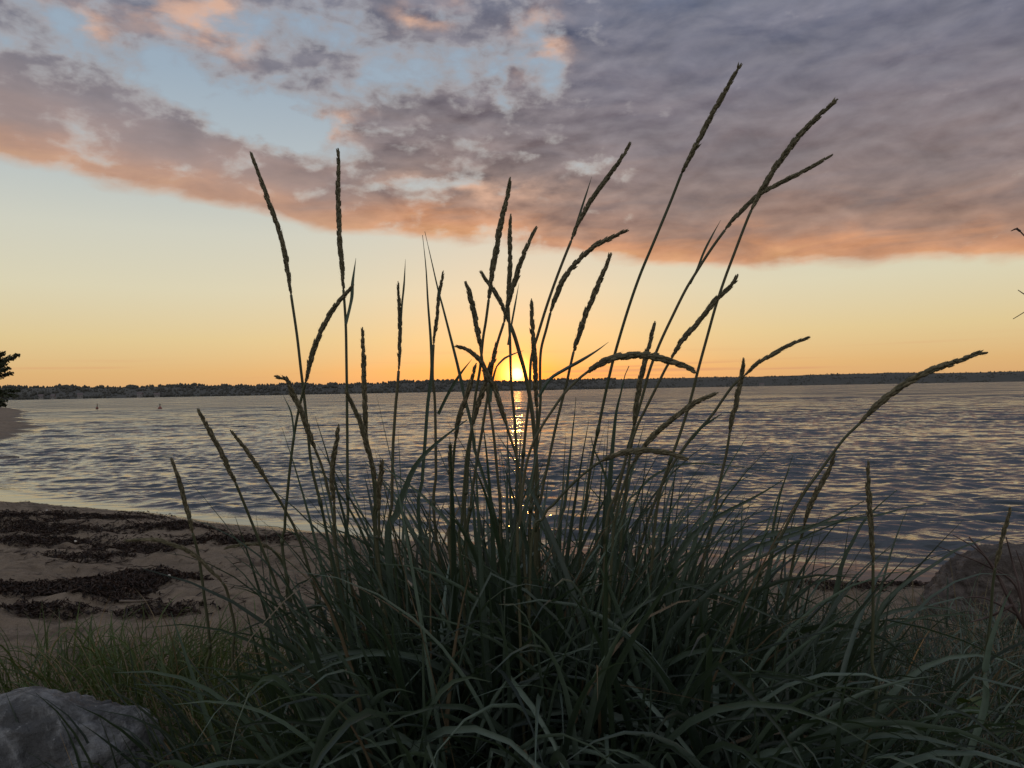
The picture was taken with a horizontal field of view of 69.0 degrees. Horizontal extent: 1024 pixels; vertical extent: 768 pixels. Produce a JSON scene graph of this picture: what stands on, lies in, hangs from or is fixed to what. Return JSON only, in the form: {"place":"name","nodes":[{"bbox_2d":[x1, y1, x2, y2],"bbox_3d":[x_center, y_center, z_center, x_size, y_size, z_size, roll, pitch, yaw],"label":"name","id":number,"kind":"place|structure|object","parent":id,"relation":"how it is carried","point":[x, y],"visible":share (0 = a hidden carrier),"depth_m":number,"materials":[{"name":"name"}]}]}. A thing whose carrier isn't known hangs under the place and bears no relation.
{"place":"outdoors","nodes":[
{"label":"outdoors","id":0,"kind":"place"},
{"bbox_2d":[0,589,366,767],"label":"green grass","id":1,"kind":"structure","parent":0,"point":[94,652],"depth_m":2.35,"materials":[{"name":"green plant"}]},
{"bbox_2d":[0,381,1023,583],"bbox_3d":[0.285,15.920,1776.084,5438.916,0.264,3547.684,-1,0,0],"label":"water","id":2,"kind":"structure","parent":0,"point":[950,456],"depth_m":14.70,"materials":[{"name":"liquid"}]},
{"bbox_2d":[0,407,1023,767],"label":"ground","id":3,"kind":"structure","parent":0,"point":[22,567],"depth_m":4.21,"materials":[{"name":"beige sand"}]},
{"bbox_2d":[0,456,19,458],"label":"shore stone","id":4,"kind":"object","parent":3,"relation":"on","point":[3,457],"visible":0.51,"depth_m":16.73,"materials":[{"name":"grey stone"}]},
{"bbox_2d":[0,351,20,406],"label":"tree","id":5,"kind":"object","parent":3,"relation":"on","point":[4,369],"visible":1,"depth_m":85.42,"materials":[{"name":"green plant"}]},
{"bbox_2d":[0,533,117,547],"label":"seaweed pile","id":6,"kind":"object","parent":3,"relation":"on","point":[28,540],"visible":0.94,"depth_m":5.44,"materials":[{"name":"brown plant"}]},
{"bbox_2d":[0,597,120,619],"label":"seaweed pile","id":7,"kind":"object","parent":3,"relation":"on","point":[20,606],"visible":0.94,"depth_m":3.52,"materials":[{"name":"brown plant"}]},
{"bbox_2d":[0,514,123,536],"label":"seaweed pile","id":8,"kind":"object","parent":3,"relation":"on","point":[53,529],"visible":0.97,"depth_m":6.19,"materials":[{"name":"brown plant"}]},
{"bbox_2d":[0,578,159,605],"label":"seaweed pile","id":9,"kind":"object","parent":3,"relation":"on","point":[44,587],"visible":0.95,"depth_m":3.87,"materials":[{"name":"brown plant"}]},
{"bbox_2d":[0,686,168,767],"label":"granite rock","id":10,"kind":"object","parent":3,"relation":"on","point":[38,729],"visible":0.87,"depth_m":1.67,"materials":[{"name":"grey stone"}]},
{"bbox_2d":[0,509,175,526],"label":"seaweed pile","id":11,"kind":"object","parent":3,"relation":"on","point":[60,515],"visible":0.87,"depth_m":7.05,"materials":[{"name":"brown plant"}]},
{"bbox_2d":[36,547,145,562],"bbox_3d":[-2.841,1.137,4.958,0.751,0.092,0.390,-1,0,0],"label":"seaweed pile","id":12,"kind":"object","parent":3,"relation":"on","point":[106,555],"visible":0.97,"depth_m":4.95,"materials":[{"name":"brown plant"}]},
{"bbox_2d":[37,564,215,599],"bbox_3d":[-2.142,1.101,4.175,0.774,0.139,0.844,-1,-1,34],"label":"seaweed pile","id":13,"kind":"object","parent":3,"relation":"on","point":[133,579],"visible":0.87,"depth_m":4.14,"materials":[{"name":"brown plant"}]},
{"bbox_2d":[58,534,204,557],"bbox_3d":[-2.761,1.155,5.334,1.199,0.112,0.594,-1,0,0],"label":"seaweed pile","id":14,"kind":"object","parent":3,"relation":"on","point":[125,546],"visible":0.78,"depth_m":5.34,"materials":[{"name":"brown plant"}]},
{"bbox_2d":[119,588,173,605],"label":"driftwood twig","id":15,"kind":"object","parent":3,"relation":"on","point":[126,601],"visible":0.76,"depth_m":3.71,"materials":[{"name":"brown wood"}]},
{"bbox_2d":[98,598,224,619],"bbox_3d":[-1.650,1.063,3.531,0.583,0.070,0.204,-1,0,0],"label":"seaweed pile","id":16,"kind":"object","parent":3,"relation":"on","point":[173,610],"visible":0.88,"depth_m":3.52,"materials":[{"name":"brown plant"}]},
{"bbox_2d":[96,519,228,533],"bbox_3d":[-2.874,1.182,6.099,1.301,0.142,0.459,-1,0,14],"label":"seaweed pile","id":17,"kind":"object","parent":3,"relation":"on","point":[169,524],"visible":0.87,"depth_m":6.06,"materials":[{"name":"brown plant"}]},
{"bbox_2d":[124,537,269,745],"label":"grass stalk","id":18,"kind":"object","parent":3,"relation":"on","point":[192,553],"depth_m":1.65,"materials":[{"name":"green plant"}]},
{"bbox_2d":[170,458,243,741],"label":"grass stalk","id":19,"kind":"object","parent":3,"relation":"on","point":[189,516],"depth_m":1.72,"materials":[{"name":"plant"}]},
{"bbox_2d":[158,531,301,551],"bbox_3d":[-2.095,1.135,5.482,1.184,0.118,0.594,-1,0,0],"label":"seaweed pile","id":20,"kind":"object","parent":3,"relation":"on","point":[225,539],"visible":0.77,"depth_m":5.38,"materials":[{"name":"brown plant"}]},
{"bbox_2d":[197,408,306,669],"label":"grass stalk","id":21,"kind":"object","parent":3,"relation":"on","point":[223,457],"depth_m":1.63,"materials":[{"name":"plant"}]},
{"bbox_2d":[224,541,302,644],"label":"grass stalk","id":22,"kind":"object","parent":3,"relation":"on","point":[247,543],"depth_m":1.72,"materials":[{"name":"green plant"}]},
{"bbox_2d":[230,429,341,679],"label":"grass stalk","id":23,"kind":"object","parent":3,"relation":"on","point":[250,456],"depth_m":1.68,"materials":[{"name":"plant"}]},
{"bbox_2d":[0,501,574,680],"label":"seaweed scraps","id":24,"kind":"object","parent":3,"relation":"on","point":[263,530],"visible":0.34,"depth_m":4.85,"materials":[{"name":"brown plant"}]},
{"bbox_2d":[250,151,346,636],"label":"grass stalk","id":25,"kind":"object","parent":3,"relation":"on","point":[270,206],"depth_m":1.61,"materials":[{"name":"plant"}]},
{"bbox_2d":[274,374,346,610],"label":"grass stalk","id":26,"kind":"object","parent":3,"relation":"on","point":[299,407],"depth_m":1.49,"materials":[{"name":"plant"}]},
{"bbox_2d":[280,284,353,765],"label":"grass stalk","id":27,"kind":"object","parent":3,"relation":"on","point":[322,327],"depth_m":1.57,"materials":[{"name":"green plant"}]},
{"bbox_2d":[328,424,354,672],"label":"grass stalk","id":28,"kind":"object","parent":3,"relation":"on","point":[332,466],"depth_m":1.46,"materials":[{"name":"plant"}]},
{"bbox_2d":[334,148,372,684],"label":"grass stalk","id":29,"kind":"object","parent":3,"relation":"on","point":[339,229],"depth_m":1.67,"materials":[{"name":"green plant"}]},
{"bbox_2d":[344,389,397,730],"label":"grass stalk","id":30,"kind":"object","parent":3,"relation":"on","point":[363,433],"depth_m":1.46,"materials":[{"name":"plant"}]},
{"bbox_2d":[361,327,395,729],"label":"grass stalk","id":31,"kind":"object","parent":3,"relation":"on","point":[364,400],"depth_m":1.50,"materials":[{"name":"green plant"}]},
{"bbox_2d":[375,459,406,746],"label":"grass stalk","id":32,"kind":"object","parent":3,"relation":"on","point":[380,478],"depth_m":1.45,"materials":[{"name":"green plant"}]},
{"bbox_2d":[387,259,405,594],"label":"grass stalk","id":33,"kind":"object","parent":3,"relation":"on","point":[400,311],"depth_m":1.74,"materials":[{"name":"green plant"}]},
{"bbox_2d":[417,235,432,622],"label":"grass shoot","id":34,"kind":"object","parent":3,"relation":"on","point":[425,443],"depth_m":1.77,"materials":[{"name":"green plant"}]},
{"bbox_2d":[384,419,466,737],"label":"grass shoot","id":35,"kind":"object","parent":3,"relation":"on","point":[393,517],"depth_m":1.49,"materials":[{"name":"green plant"}]},
{"bbox_2d":[432,270,471,590],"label":"grass stalk","id":36,"kind":"object","parent":3,"relation":"on","point":[435,328],"depth_m":1.81,"materials":[{"name":"green plant"}]},
{"bbox_2d":[447,443,477,766],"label":"grass stalk","id":37,"kind":"object","parent":3,"relation":"on","point":[448,537],"depth_m":1.42,"materials":[{"name":"plant"}]},
{"bbox_2d":[450,363,476,749],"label":"grass stalk","id":38,"kind":"object","parent":3,"relation":"on","point":[462,407],"depth_m":1.46,"materials":[{"name":"plant"}]},
{"bbox_2d":[425,233,504,558],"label":"grass shoot","id":39,"kind":"object","parent":3,"relation":"on","point":[467,406],"depth_m":1.72,"materials":[{"name":"green plant"}]},
{"bbox_2d":[458,341,498,706],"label":"grass stalk","id":40,"kind":"object","parent":3,"relation":"on","point":[483,388],"depth_m":1.44,"materials":[{"name":"plant"}]},
{"bbox_2d":[464,281,500,574],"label":"grass stalk","id":41,"kind":"object","parent":3,"relation":"on","point":[477,330],"depth_m":1.50,"materials":[{"name":"plant"}]},
{"bbox_2d":[463,177,511,647],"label":"grass stalk","id":42,"kind":"object","parent":3,"relation":"on","point":[496,250],"depth_m":1.58,"materials":[{"name":"plant"}]},
{"bbox_2d":[454,345,540,738],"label":"grass stalk","id":43,"kind":"object","parent":3,"relation":"on","point":[490,379],"depth_m":1.41,"materials":[{"name":"green plant"}]},
{"bbox_2d":[466,226,537,625],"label":"grass stalk","id":44,"kind":"object","parent":3,"relation":"on","point":[515,279],"depth_m":1.64,"materials":[{"name":"green plant"}]},
{"bbox_2d":[479,270,540,591],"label":"grass stalk","id":45,"kind":"object","parent":3,"relation":"on","point":[502,305],"depth_m":1.77,"materials":[{"name":"plant"}]},
{"bbox_2d":[0,551,1023,767],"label":"dead straw","id":46,"kind":"object","parent":3,"relation":"on","point":[196,720],"visible":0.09,"depth_m":2.29,"materials":[{"name":"beige plant"}]},
{"bbox_2d":[6,394,1023,767],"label":"dune grass","id":47,"kind":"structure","parent":3,"relation":"on","point":[596,702],"depth_m":1.39,"materials":[{"name":"green plant"}]},
{"bbox_2d":[506,214,524,629],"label":"grass stalk","id":48,"kind":"object","parent":3,"relation":"on","point":[510,263],"depth_m":1.72,"materials":[{"name":"green plant"}]},
{"bbox_2d":[529,298,539,631],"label":"grass stalk","id":49,"kind":"object","parent":3,"relation":"on","point":[534,357],"depth_m":1.53,"materials":[{"name":"plant"}]},
{"bbox_2d":[558,399,575,567],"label":"grass shoot","id":50,"kind":"object","parent":3,"relation":"on","point":[562,511],"depth_m":1.72,"materials":[{"name":"green plant"}]},
{"bbox_2d":[534,252,611,750],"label":"grass stalk","id":51,"kind":"object","parent":3,"relation":"on","point":[594,293],"depth_m":1.50,"materials":[{"name":"green plant"}]},
{"bbox_2d":[515,142,631,620],"bbox_3d":[0.147,0.243,1.790,0.327,1.620,0.041,-1,-1,24],"label":"grass stalk","id":52,"kind":"object","parent":3,"relation":"on","point":[591,199],"depth_m":1.79,"materials":[{"name":"green plant"}]},
{"bbox_2d":[528,229,628,573],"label":"grass stalk","id":53,"kind":"object","parent":3,"relation":"on","point":[567,273],"depth_m":1.60,"materials":[{"name":"plant"}]},
{"bbox_2d":[591,437,616,662],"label":"grass shoot","id":54,"kind":"object","parent":3,"relation":"on","point":[611,513],"depth_m":1.55,"materials":[{"name":"green plant"}]},
{"bbox_2d":[516,350,696,743],"bbox_3d":[0.164,0.470,1.283,0.322,1.062,0.034,-1,-1,20],"label":"grass stalk","id":55,"kind":"object","parent":3,"relation":"on","point":[654,356],"depth_m":1.29,"materials":[{"name":"plant"}]},
{"bbox_2d":[527,447,688,739],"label":"grass stalk","id":56,"kind":"object","parent":3,"relation":"on","point":[630,451],"depth_m":1.36,"materials":[{"name":"plant"}]},
{"bbox_2d":[604,366,628,579],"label":"grass shoot","id":57,"kind":"object","parent":3,"relation":"on","point":[610,472],"depth_m":1.68,"materials":[{"name":"green plant"}]},
{"bbox_2d":[617,321,655,658],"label":"grass stalk","id":58,"kind":"object","parent":3,"relation":"on","point":[639,386],"depth_m":1.57,"materials":[{"name":"plant"}]},
{"bbox_2d":[578,62,742,669],"bbox_3d":[0.304,0.199,1.544,0.374,1.654,0.037,-1,-1,31],"label":"grass stalk","id":59,"kind":"object","parent":3,"relation":"on","point":[703,130],"depth_m":1.55,"materials":[{"name":"green plant"}]},
{"bbox_2d":[608,390,718,641],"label":"grass stalk","id":60,"kind":"object","parent":3,"relation":"on","point":[666,424],"depth_m":1.39,"materials":[{"name":"plant"}]},
{"bbox_2d":[602,274,738,620],"bbox_3d":[0.306,0.402,1.461,0.296,1.214,0.025,-1,-1,25],"label":"grass stalk","id":61,"kind":"object","parent":3,"relation":"on","point":[704,314],"depth_m":1.47,"materials":[{"name":"plant"}]},
{"bbox_2d":[622,463,773,540],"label":"grass shoot","id":62,"kind":"object","parent":3,"relation":"on","point":[648,480],"depth_m":1.74,"materials":[{"name":"green plant"}]},
{"bbox_2d":[655,480,782,740],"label":"grass shoot","id":63,"kind":"object","parent":3,"relation":"on","point":[686,543],"depth_m":1.47,"materials":[{"name":"green plant"}]},
{"bbox_2d":[692,357,745,661],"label":"grass stalk","id":64,"kind":"object","parent":3,"relation":"on","point":[737,397],"depth_m":1.62,"materials":[{"name":"plant"}]},
{"bbox_2d":[631,336,809,621],"bbox_3d":[0.447,0.462,1.689,0.456,1.129,0.026,-1,0,14],"label":"grass stalk","id":65,"kind":"object","parent":3,"relation":"on","point":[777,351],"depth_m":1.69,"materials":[{"name":"green plant"}]},
{"bbox_2d":[609,154,832,530],"bbox_3d":[0.439,0.270,1.641,0.530,1.496,0.032,-1,-1,20],"label":"grass stalk","id":66,"kind":"object","parent":3,"relation":"on","point":[767,189],"depth_m":1.65,"materials":[{"name":"green plant"}]},
{"bbox_2d":[641,98,837,674],"bbox_3d":[0.416,0.241,1.453,0.434,1.522,0.026,-1,-1,28],"label":"grass stalk","id":67,"kind":"object","parent":3,"relation":"on","point":[789,148],"depth_m":1.45,"materials":[{"name":"plant"}]},
{"bbox_2d":[748,455,792,671],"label":"grass shoot","id":68,"kind":"object","parent":3,"relation":"on","point":[767,577],"depth_m":1.65,"materials":[{"name":"green plant"}]},
{"bbox_2d":[696,501,863,723],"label":"grass shoot","id":69,"kind":"object","parent":3,"relation":"on","point":[715,571],"depth_m":1.48,"materials":[{"name":"green plant"}]},
{"bbox_2d":[760,453,836,729],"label":"grass stalk","id":70,"kind":"object","parent":3,"relation":"on","point":[817,489],"depth_m":1.51,"materials":[{"name":"green plant"}]},
{"bbox_2d":[685,504,924,763],"bbox_3d":[0.590,0.641,1.533,0.524,0.785,0.023,-1,0,6],"label":"grass shoot","id":71,"kind":"object","parent":3,"relation":"on","point":[744,544],"depth_m":1.54,"materials":[{"name":"green plant"}]},
{"bbox_2d":[759,576,927,591],"bbox_3d":[2.173,1.236,4.581,1.689,0.212,0.413,-1,-1,-26],"label":"seaweed pile","id":72,"kind":"object","parent":3,"relation":"on","point":[867,583],"visible":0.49,"depth_m":4.46,"materials":[{"name":"brown plant"}]},
{"bbox_2d":[807,490,896,735],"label":"grass shoot","id":73,"kind":"object","parent":3,"relation":"on","point":[837,582],"depth_m":1.59,"materials":[{"name":"green plant"}]},
{"bbox_2d":[728,350,987,767],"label":"grass stalk","id":74,"kind":"object","parent":3,"relation":"on","point":[893,392],"depth_m":1.42,"materials":[{"name":"plant"}]},
{"bbox_2d":[860,460,877,767],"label":"grass stalk","id":75,"kind":"object","parent":3,"relation":"on","point":[870,517],"depth_m":1.23,"materials":[{"name":"plant"}]},
{"bbox_2d":[834,534,996,761],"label":"grass shoot","id":76,"kind":"object","parent":3,"relation":"on","point":[891,595],"depth_m":1.45,"materials":[{"name":"green plant"}]},
{"bbox_2d":[916,542,1023,624],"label":"boulder","id":77,"kind":"object","parent":3,"relation":"on","point":[962,567],"visible":0.52,"depth_m":3.60,"materials":[{"name":"grey stone"}]},
{"bbox_2d":[938,535,1023,628],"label":"dead branch","id":78,"kind":"object","parent":3,"relation":"on","point":[1016,613],"visible":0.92,"depth_m":2.30,"materials":[{"name":"brown plant"}]},
{"bbox_2d":[960,591,1010,767],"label":"grass shoot","id":79,"kind":"object","parent":3,"relation":"on","point":[966,760],"depth_m":1.33,"materials":[{"name":"green plant"}]},
{"bbox_2d":[952,696,1023,767],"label":"leafy weed","id":80,"kind":"object","parent":3,"relation":"on","point":[978,703],"visible":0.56,"depth_m":1.49,"materials":[{"name":"green plant"}]},
{"bbox_2d":[977,506,1011,742],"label":"grass stalk","id":81,"kind":"object","parent":3,"relation":"on","point":[1001,540],"depth_m":1.44,"materials":[{"name":"plant"}]},
{"bbox_2d":[1011,227,1023,318],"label":"bare shrub","id":82,"kind":"object","parent":3,"relation":"on","point":[1018,230],"visible":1,"depth_m":1.99,"materials":[{"name":"brown plant"}]},
{"bbox_2d":[0,371,1023,399],"bbox_3d":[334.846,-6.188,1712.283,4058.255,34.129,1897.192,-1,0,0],"label":"hills","id":83,"kind":"structure","parent":0,"point":[973,376],"depth_m":1826.78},
{"bbox_2d":[38,394,43,399],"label":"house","id":84,"kind":"structure","parent":83,"relation":"on","point":[41,396],"depth_m":1051.07,"materials":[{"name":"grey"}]},
{"bbox_2d":[77,393,82,398],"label":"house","id":85,"kind":"structure","parent":83,"relation":"on","point":[79,395],"depth_m":1076.06,"materials":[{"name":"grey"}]},
{"bbox_2d":[137,392,142,397],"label":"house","id":86,"kind":"structure","parent":83,"relation":"on","point":[139,394],"depth_m":1111.99,"materials":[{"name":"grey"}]},
{"bbox_2d":[0,371,1023,399],"bbox_3d":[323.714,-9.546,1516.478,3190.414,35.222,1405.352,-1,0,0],"label":"woods","id":87,"kind":"object","parent":83,"relation":"on","point":[168,393],"visible":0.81,"depth_m":1388.53,"materials":[{"name":"plant"}]},
{"bbox_2d":[0,0,1023,387],"label":"sky","id":88,"kind":"structure","parent":0,"point":[140,243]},
{"bbox_2d":[372,544,1023,767],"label":"dune grass","id":89,"kind":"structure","parent":0,"point":[1004,676],"depth_m":2.30,"materials":[{"name":"green plant"}]}
]}

